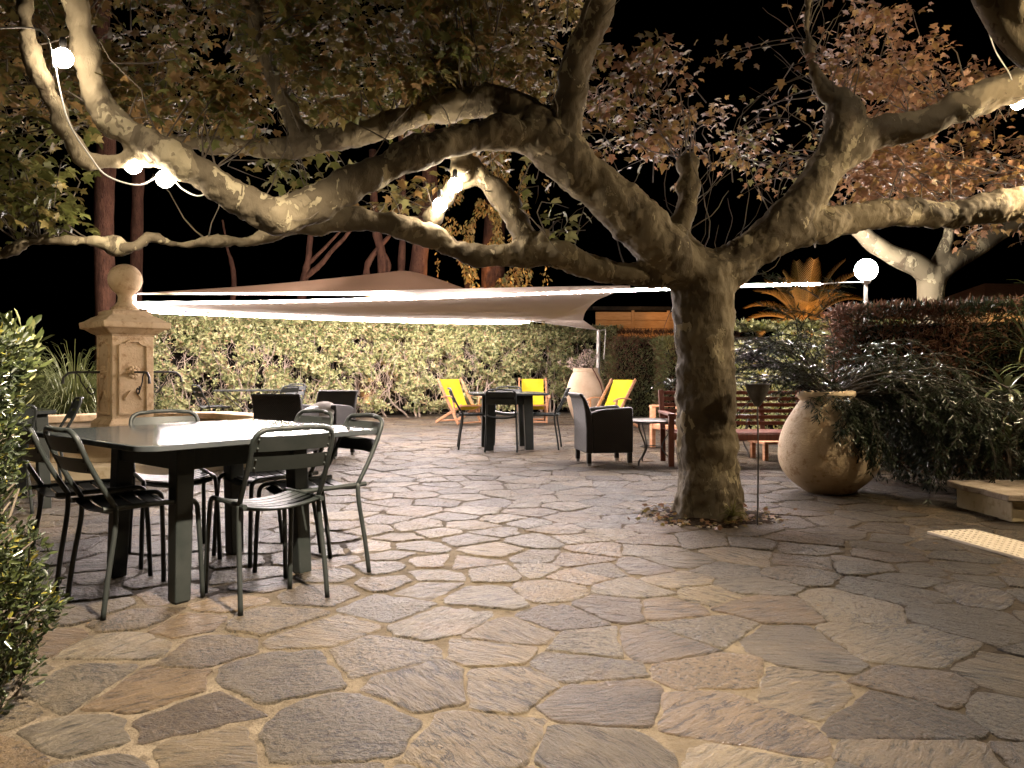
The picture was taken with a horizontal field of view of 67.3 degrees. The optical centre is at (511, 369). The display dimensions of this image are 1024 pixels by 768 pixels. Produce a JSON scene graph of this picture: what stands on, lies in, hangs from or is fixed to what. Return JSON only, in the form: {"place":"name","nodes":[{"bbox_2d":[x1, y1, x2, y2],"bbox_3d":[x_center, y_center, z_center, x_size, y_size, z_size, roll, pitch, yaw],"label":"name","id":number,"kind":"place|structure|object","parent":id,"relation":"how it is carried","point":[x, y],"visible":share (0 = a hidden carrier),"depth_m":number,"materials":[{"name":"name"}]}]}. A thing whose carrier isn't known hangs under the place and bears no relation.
{"place":"outdoors","nodes":[
{"label":"outdoors","id":0,"kind":"place"},
{"bbox_2d":[16,374,570,412],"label":"ground","id":1,"kind":"structure","parent":0,"point":[93,374],"depth_m":53.87,"materials":[{"name":"soil"}]},
{"bbox_2d":[93,0,115,380],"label":"pine tree","id":2,"kind":"object","parent":1,"relation":"on","point":[104,261],"visible":0.44,"depth_m":13.86,"materials":[{"name":"brown plant"}]},
{"bbox_2d":[130,48,145,309],"bbox_3d":[-8.271,-2.980,17.004,0.336,8.160,0.290,0,0,0],"label":"pine tree","id":3,"kind":"object","parent":1,"relation":"on","point":[136,228],"visible":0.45,"depth_m":16.91,"materials":[{"name":"brown plant"}]},
{"bbox_2d":[222,220,236,313],"bbox_3d":[-6.619,-1.200,18.001,0.348,4.601,0.142,0,0,0],"label":"pine tree","id":4,"kind":"object","parent":1,"relation":"on","point":[233,277],"visible":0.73,"depth_m":17.96,"materials":[{"name":"brown plant"}]},
{"bbox_2d":[295,231,351,316],"bbox_3d":[-4.247,-1.552,18.003,1.665,5.304,0.260,0,0,0],"label":"pine tree","id":5,"kind":"object","parent":1,"relation":"on","point":[307,273],"visible":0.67,"depth_m":17.95,"materials":[{"name":"brown plant"}]},
{"bbox_2d":[363,149,390,274],"bbox_3d":[-3.244,-2.090,18.503,0.690,6.380,0.267,0,0,0],"label":"pine tree","id":6,"kind":"object","parent":1,"relation":"on","point":[384,263],"visible":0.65,"depth_m":18.43,"materials":[{"name":"brown plant"}]},
{"bbox_2d":[397,99,406,320],"bbox_3d":[-2.714,-2.778,19.002,0.229,7.756,0.200,0,0,0],"label":"pine tree","id":7,"kind":"object","parent":1,"relation":"on","point":[401,255],"visible":0.27,"depth_m":18.93,"materials":[{"name":"brown plant"}]},
{"bbox_2d":[408,124,436,333],"bbox_3d":[-2.232,-3.090,19.007,0.781,8.379,0.499,0,0,0],"label":"pine tree","id":8,"kind":"object","parent":1,"relation":"on","point":[419,258],"visible":0.27,"depth_m":18.84,"materials":[{"name":"brown plant"}]},
{"bbox_2d":[435,151,552,332],"bbox_3d":[-0.486,-2.444,20.169,3.113,7.011,1.667,0,0,0],"label":"ivy tree","id":9,"kind":"object","parent":1,"relation":"on","point":[494,233],"visible":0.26,"depth_m":20.05,"materials":[{"name":"green plant"}]},
{"bbox_2d":[568,327,743,406],"bbox_3d":[3.613,-0.020,19.306,4.664,2.177,1.172,0,0,-4],"label":"clipped hedge","id":10,"kind":"object","parent":1,"relation":"on","point":[645,331],"visible":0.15,"depth_m":19.13,"materials":[{"name":"green plant"}]},
{"bbox_2d":[152,271,464,295],"bbox_3d":[-3.786,-1.650,14.620,5.885,0.552,0.643,0,0,-6],"label":"shade sail","id":11,"kind":"object","parent":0,"point":[401,280],"visible":0.73,"depth_m":14.73,"materials":[{"name":"beige fabric"}]},
{"bbox_2d":[0,412,1023,767],"bbox_3d":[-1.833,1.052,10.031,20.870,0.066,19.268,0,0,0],"label":"paving","id":12,"kind":"structure","parent":0,"point":[896,714],"depth_m":3.04,"materials":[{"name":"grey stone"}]},
{"bbox_2d":[0,404,36,513],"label":"metal chair","id":13,"kind":"object","parent":12,"relation":"on","point":[31,412],"visible":0.27,"depth_m":5.45,"materials":[{"name":"paint"}]},
{"bbox_2d":[0,308,53,421],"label":"pittosporum bush","id":14,"kind":"object","parent":12,"relation":"on","point":[28,327],"visible":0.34,"depth_m":2.68,"materials":[{"name":"green plant"}]},
{"bbox_2d":[6,407,56,508],"bbox_3d":[-3.950,0.677,5.750,0.800,0.745,0.800,0,0,44],"label":"metal table","id":15,"kind":"object","parent":12,"relation":"on","point":[42,470],"visible":0.38,"depth_m":5.74,"materials":[{"name":"metal"}]},
{"bbox_2d":[0,319,74,715],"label":"boxwood bush","id":16,"kind":"object","parent":12,"relation":"on","point":[18,580],"visible":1,"depth_m":2.32,"materials":[{"name":"green plant"}]},
{"bbox_2d":[3,397,83,496],"bbox_3d":[-3.970,0.637,6.537,0.584,0.801,0.423,0,0,-37],"label":"metal chair","id":17,"kind":"object","parent":12,"relation":"on","point":[70,414],"visible":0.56,"depth_m":6.75,"materials":[{"name":"paint"}]},
{"bbox_2d":[7,421,152,591],"bbox_3d":[-2.152,0.637,3.794,0.423,0.801,0.583,0,0,42],"label":"metal chair","id":18,"kind":"object","parent":12,"relation":"on","point":[60,488],"visible":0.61,"depth_m":3.69,"materials":[{"name":"paint"}]},
{"bbox_2d":[17,339,187,414],"bbox_3d":[-6.583,0.245,11.600,3.333,1.610,3.310,0,0,0],"label":"grass clump","id":19,"kind":"object","parent":12,"relation":"on","point":[58,397],"visible":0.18,"depth_m":11.25,"materials":[{"name":"green plant"}]},
{"bbox_2d":[43,425,204,620],"bbox_3d":[-1.741,0.637,3.423,0.423,0.801,0.583,0,0,41],"label":"metal chair","id":20,"kind":"object","parent":12,"relation":"on","point":[114,504],"visible":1,"depth_m":3.38,"materials":[{"name":"paint"}]},
{"bbox_2d":[2,264,252,480],"bbox_3d":[-4.600,-0.102,9.150,3.960,2.305,3.960,0,0,42],"label":"fountain","id":21,"kind":"object","parent":12,"relation":"on","point":[124,330],"visible":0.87,"depth_m":8.97,"materials":[{"name":"stone"}]},
{"bbox_2d":[128,409,221,569],"bbox_3d":[-1.914,0.637,4.332,0.423,0.801,0.583,0,0,-33],"label":"metal chair","id":22,"kind":"object","parent":12,"relation":"on","point":[162,480],"visible":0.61,"depth_m":4.33,"materials":[{"name":"paint"}]},
{"bbox_2d":[35,419,377,604],"bbox_3d":[-1.530,0.677,3.900,1.240,0.745,1.240,0,0,40],"label":"metal table","id":23,"kind":"object","parent":12,"relation":"on","point":[181,452],"visible":0.77,"depth_m":3.67,"materials":[{"name":"metal"}]},
{"bbox_2d":[191,385,232,411],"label":"chair","id":24,"kind":"object","parent":12,"relation":"on","point":[201,394],"visible":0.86,"depth_m":12.07,"materials":[{"name":"paint"}]},
{"bbox_2d":[213,389,280,412],"bbox_3d":[-4.100,0.678,12.050,1.000,0.728,0.700,0,0,-10],"label":"folding table","id":25,"kind":"object","parent":12,"relation":"on","point":[242,390],"visible":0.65,"depth_m":11.80,"materials":[{"name":"metal"}]},
{"bbox_2d":[204,425,334,615],"bbox_3d":[-1.089,0.637,3.483,0.423,0.801,0.583,0,0,-41],"label":"metal chair","id":26,"kind":"object","parent":12,"relation":"on","point":[285,499],"visible":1,"depth_m":3.36,"materials":[{"name":"paint"}]},
{"bbox_2d":[212,409,333,567],"bbox_3d":[-1.328,0.637,4.366,0.423,0.801,0.583,0,0,42],"label":"metal chair","id":27,"kind":"object","parent":12,"relation":"on","point":[254,478],"visible":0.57,"depth_m":4.31,"materials":[{"name":"paint"}]},
{"bbox_2d":[251,394,318,452],"bbox_3d":[-2.443,0.645,8.317,0.530,0.782,0.597,0,0,6],"label":"wicker armchair","id":28,"kind":"object","parent":12,"relation":"on","point":[283,407],"visible":0.24,"depth_m":8.07,"materials":[{"name":"black wicker"}]},
{"bbox_2d":[280,385,298,393],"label":"metal chair","id":29,"kind":"object","parent":12,"relation":"on","point":[284,390],"visible":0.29,"depth_m":11.57,"materials":[{"name":"paint"}]},
{"bbox_2d":[285,383,305,400],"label":"metal chair","id":30,"kind":"object","parent":12,"relation":"on","point":[302,388],"visible":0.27,"depth_m":13.02,"materials":[{"name":"paint"}]},
{"bbox_2d":[253,413,383,588],"bbox_3d":[-0.974,0.637,3.972,0.583,0.801,0.423,0,0,-42],"label":"metal chair","id":31,"kind":"object","parent":12,"relation":"on","point":[361,443],"visible":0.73,"depth_m":3.95,"materials":[{"name":"paint"}]},
{"bbox_2d":[302,390,358,458],"bbox_3d":[-2.212,0.645,9.232,0.530,0.782,0.597,0,0,14],"label":"wicker armchair","id":32,"kind":"object","parent":12,"relation":"on","point":[343,405],"visible":0.33,"depth_m":9.37,"materials":[{"name":"black wicker"}]},
{"bbox_2d":[309,401,333,416],"bbox_3d":[-2.240,0.500,8.930,0.400,0.110,0.400,-25,36,-18],"label":"cushion","id":33,"kind":"object","parent":32,"relation":"on","point":[325,405],"visible":0.34,"depth_m":8.93,"materials":[{"name":"white fabric"}]},
{"bbox_2d":[146,310,623,417],"bbox_3d":[-2.321,-0.058,17.133,11.925,2.251,1.957,0,0,-25],"label":"long hedge","id":34,"kind":"object","parent":12,"relation":"on","point":[384,369],"visible":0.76,"depth_m":16.45,"materials":[{"name":"green plant"}]},
{"bbox_2d":[436,378,481,424],"bbox_3d":[-1.016,0.600,14.720,0.676,0.876,0.884,0,0,-38],"label":"deckchair","id":35,"kind":"object","parent":12,"relation":"on","point":[454,385],"visible":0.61,"depth_m":14.79,"materials":[{"name":"yellow fabric"}]},
{"bbox_2d":[447,387,484,449],"bbox_3d":[-0.562,0.637,10.144,0.584,0.801,0.423,0,0,-6],"label":"metal chair","id":36,"kind":"object","parent":12,"relation":"on","point":[461,414],"visible":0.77,"depth_m":9.96,"materials":[{"name":"paint"}]},
{"bbox_2d":[484,389,517,451],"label":"metal chair","id":37,"kind":"object","parent":12,"relation":"on","point":[500,394],"visible":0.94,"depth_m":9.53,"materials":[{"name":"paint"}]},
{"bbox_2d":[494,386,521,444],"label":"metal chair","id":38,"kind":"object","parent":12,"relation":"on","point":[509,413],"visible":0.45,"depth_m":10.87,"materials":[{"name":"paint"}]},
{"bbox_2d":[467,391,548,450],"bbox_3d":[-0.070,0.677,10.150,0.980,0.745,0.980,0,0,-8],"label":"metal table","id":39,"kind":"object","parent":12,"relation":"on","point":[524,399],"visible":0.78,"depth_m":9.88,"materials":[{"name":"metal"}]},
{"bbox_2d":[517,378,550,423],"bbox_3d":[0.401,0.600,14.926,0.676,0.876,0.884,0,0,1],"label":"deckchair","id":40,"kind":"object","parent":12,"relation":"on","point":[535,385],"visible":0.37,"depth_m":15.12,"materials":[{"name":"yellow fabric"}]},
{"bbox_2d":[533,388,570,449],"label":"metal chair","id":41,"kind":"object","parent":12,"relation":"on","point":[562,402],"visible":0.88,"depth_m":9.92,"materials":[{"name":"paint"}]},
{"bbox_2d":[567,367,603,418],"bbox_3d":[1.460,0.494,15.300,0.760,1.084,0.760,0,0,0],"label":"clay jar","id":42,"kind":"object","parent":12,"relation":"on","point":[587,382],"visible":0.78,"depth_m":15.03,"materials":[{"name":"ceramic"}]},
{"bbox_2d":[558,350,598,369],"bbox_3d":[1.325,-0.188,15.340,0.779,0.452,0.715,0,0,-20],"label":"fleshy plant","id":43,"kind":"object","parent":42,"relation":"on","point":[582,363],"visible":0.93,"depth_m":15.28,"materials":[{"name":"green plant"}]},
{"bbox_2d":[568,392,632,465],"bbox_3d":[0.967,0.645,8.494,0.597,0.782,0.530,0,0,-10],"label":"wicker armchair","id":44,"kind":"object","parent":12,"relation":"on","point":[604,429],"visible":1,"depth_m":8.25,"materials":[{"name":"black wicker"}]},
{"bbox_2d":[596,329,605,374],"bbox_3d":[1.892,0.094,16.381,0.232,1.912,0.087,0,0,15],"label":"sail post","id":45,"kind":"object","parent":12,"relation":"on","point":[598,348],"visible":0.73,"depth_m":16.36,"materials":[{"name":"white metal"}]},
{"bbox_2d":[133,281,863,329],"bbox_3d":[-0.013,-0.957,13.497,10.679,0.242,6.665,0,0,18],"label":"shade sail","id":46,"kind":"object","parent":45,"relation":"attached to","point":[569,309],"visible":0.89,"depth_m":11.99,"materials":[{"name":"fabric"}]},
{"bbox_2d":[137,286,629,296],"bbox_3d":[-2.053,-1.061,10.562,7.479,0.185,0.451,0,0,20],"label":"shade sail","id":47,"kind":"object","parent":46,"relation":"attached to","point":[468,292],"visible":1,"depth_m":10.18,"materials":[{"name":"fabric"}]},
{"bbox_2d":[586,378,637,427],"bbox_3d":[1.769,0.600,13.618,0.884,0.876,0.676,0,0,-44],"label":"deckchair","id":48,"kind":"object","parent":12,"relation":"on","point":[619,392],"visible":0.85,"depth_m":13.75,"materials":[{"name":"yellow fabric"}]},
{"bbox_2d":[600,334,664,417],"bbox_3d":[2.711,0.150,16.874,1.626,1.865,1.221,0,0,-8],"label":"clipped hedge","id":49,"kind":"object","parent":12,"relation":"on","point":[637,364],"visible":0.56,"depth_m":16.75,"materials":[{"name":"green plant"}]},
{"bbox_2d":[633,418,675,465],"bbox_3d":[1.530,0.794,8.450,0.544,0.488,0.544,0,0,-10],"label":"iron table","id":50,"kind":"object","parent":12,"relation":"on","point":[649,420],"visible":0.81,"depth_m":8.36,"materials":[{"name":"grey metal"}]},
{"bbox_2d":[645,334,677,419],"bbox_3d":[3.634,0.154,15.811,1.806,1.828,1.107,0,0,-5],"label":"clipped hedge","id":51,"kind":"object","parent":12,"relation":"on","point":[669,356],"visible":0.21,"depth_m":15.69,"materials":[{"name":"green plant"}]},
{"bbox_2d":[649,405,676,446],"bbox_3d":[2.283,0.722,10.029,0.748,0.629,0.635,0,0,-25],"label":"armchair","id":52,"kind":"object","parent":12,"relation":"on","point":[654,427],"visible":0.14,"depth_m":10.11,"materials":[{"name":"brown wood"}]},
{"bbox_2d":[649,509,781,528],"bbox_3d":[1.391,1.014,5.396,0.862,0.048,0.811,0,0,35],"label":"earth pit","id":53,"kind":"object","parent":12,"relation":"on","point":[695,522],"visible":0.34,"depth_m":5.20,"materials":[{"name":"soil"}]},
{"bbox_2d":[0,0,1023,521],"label":"plane tree","id":54,"kind":"object","parent":53,"relation":"on","point":[462,78],"visible":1,"depth_m":5.08,"materials":[{"name":"brown plant"}]},
{"bbox_2d":[0,26,203,196],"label":"string lights","id":55,"kind":"object","parent":54,"relation":"hanging from","point":[61,56],"visible":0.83,"depth_m":3.75,"materials":[{"name":"white glass"}]},
{"bbox_2d":[431,169,469,212],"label":"string lights","id":56,"kind":"object","parent":54,"relation":"hanging from","point":[454,185],"visible":1,"depth_m":4.90,"materials":[{"name":"white glass"}]},
{"bbox_2d":[989,35,1023,109],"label":"string lights","id":57,"kind":"object","parent":54,"relation":"hanging from","point":[1019,105],"visible":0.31,"depth_m":5.23,"materials":[{"name":"white"}]},
{"bbox_2d":[627,501,796,530],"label":"leaf litter","id":58,"kind":"object","parent":53,"relation":"on","point":[665,514],"visible":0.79,"depth_m":5.23,"materials":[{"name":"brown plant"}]},
{"bbox_2d":[717,497,746,520],"bbox_3d":[1.472,0.934,5.147,0.204,0.187,0.246,0,0,-32],"label":"grass tuft","id":59,"kind":"object","parent":53,"relation":"on","point":[733,513],"visible":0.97,"depth_m":5.13,"materials":[{"name":"green plant"}]},
{"bbox_2d":[658,390,800,466],"bbox_3d":[2.482,0.634,8.490,1.635,0.806,0.750,0,0,2],"label":"garden bench","id":60,"kind":"object","parent":12,"relation":"on","point":[748,434],"visible":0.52,"depth_m":8.72,"materials":[{"name":"red wood"}]},
{"bbox_2d":[736,414,751,457],"bbox_3d":[2.720,0.794,9.250,0.544,0.488,0.544,0,0,20],"label":"iron table","id":61,"kind":"object","parent":12,"relation":"on","point":[747,426],"visible":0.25,"depth_m":9.11,"materials":[{"name":"grey metal"}]},
{"bbox_2d":[745,383,770,524],"bbox_3d":[1.631,0.565,5.114,0.172,0.942,0.172,0,0,0],"label":"garden torch","id":62,"kind":"object","parent":12,"relation":"on","point":[757,393],"visible":1,"depth_m":5.09,"materials":[{"name":"metal"}]},
{"bbox_2d":[748,441,778,460],"bbox_3d":[3.120,0.928,8.950,0.620,0.215,0.385,0,0,-12],"label":"stool","id":63,"kind":"object","parent":12,"relation":"on","point":[766,444],"visible":0.4,"depth_m":8.75,"materials":[{"name":"brown wood"}]},
{"bbox_2d":[747,258,862,336],"bbox_3d":[5.421,-0.532,14.382,2.172,3.171,2.402,0,0,31],"label":"palm tree","id":64,"kind":"object","parent":12,"relation":"on","point":[803,305],"visible":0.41,"depth_m":14.23,"materials":[{"name":"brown plant"}]},
{"bbox_2d":[734,318,916,428],"bbox_3d":[4.694,0.123,11.952,3.176,1.854,1.052,0,0,6],"label":"leafy hedge","id":65,"kind":"object","parent":12,"relation":"on","point":[757,325],"visible":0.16,"depth_m":11.72,"materials":[{"name":"green plant"}]},
{"bbox_2d":[778,390,881,494],"bbox_3d":[2.676,0.608,6.500,0.819,0.872,0.819,0,0,0],"label":"clay jar","id":66,"kind":"object","parent":12,"relation":"on","point":[812,459],"visible":0.71,"depth_m":6.23,"materials":[{"name":"ceramic"}]},
{"bbox_2d":[642,270,1023,506],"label":"feathery shrub","id":67,"kind":"object","parent":12,"relation":"on","point":[901,397],"visible":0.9,"depth_m":6.20,"materials":[{"name":"green plant"}]},
{"bbox_2d":[854,259,877,323],"bbox_3d":[4.117,-0.116,8.950,0.250,2.333,0.250,0,0,0],"label":"globe lamp","id":68,"kind":"object","parent":12,"relation":"on","point":[865,270],"visible":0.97,"depth_m":8.88,"materials":[{"name":"white glass"}]},
{"bbox_2d":[814,292,1023,473],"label":"clipped hedge","id":69,"kind":"object","parent":12,"relation":"on","point":[940,336],"visible":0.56,"depth_m":7.80,"materials":[{"name":"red plant"}]},
{"bbox_2d":[827,176,1023,323],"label":"plane tree","id":70,"kind":"object","parent":12,"relation":"on","point":[938,270],"visible":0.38,"depth_m":9.85,"materials":[{"name":"beige plant"}]},
{"bbox_2d":[927,529,1023,560],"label":"slab strip","id":71,"kind":"object","parent":12,"relation":"on","point":[1006,546],"visible":1,"depth_m":4.58,"materials":[{"name":"beige stone"}]},
{"bbox_2d":[947,480,1023,521],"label":"wall","id":72,"kind":"structure","parent":12,"relation":"on","point":[1002,499],"depth_m":5.46,"materials":[{"name":"stone"}]},
{"bbox_2d":[961,279,1023,406],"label":"grassy shrub","id":73,"kind":"object","parent":12,"relation":"on","point":[1022,346],"visible":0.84,"depth_m":7.06,"materials":[{"name":"green plant"}]},
{"bbox_2d":[964,352,1023,479],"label":"strap plant","id":74,"kind":"object","parent":12,"relation":"on","point":[1007,382],"visible":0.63,"depth_m":6.06,"materials":[{"name":"green plant"}]},
{"bbox_2d":[971,0,1023,70],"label":"plane tree","id":75,"kind":"object","parent":12,"relation":"on","point":[1002,21],"visible":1,"depth_m":4.55,"materials":[{"name":"plant"}]},
{"bbox_2d":[0,0,1023,373],"label":"sky","id":76,"kind":"structure","parent":0,"point":[55,282],"materials":[{"name":"black"}]},
{"bbox_2d":[586,306,673,337],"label":"timber shed","id":77,"kind":"structure","parent":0,"point":[653,320],"depth_m":24.41,"materials":[{"name":"brown wood"}]},
{"bbox_2d":[891,283,1023,322],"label":"tiled house","id":78,"kind":"structure","parent":0,"point":[988,289],"depth_m":25.30,"materials":[{"name":"tile"}]}
]}

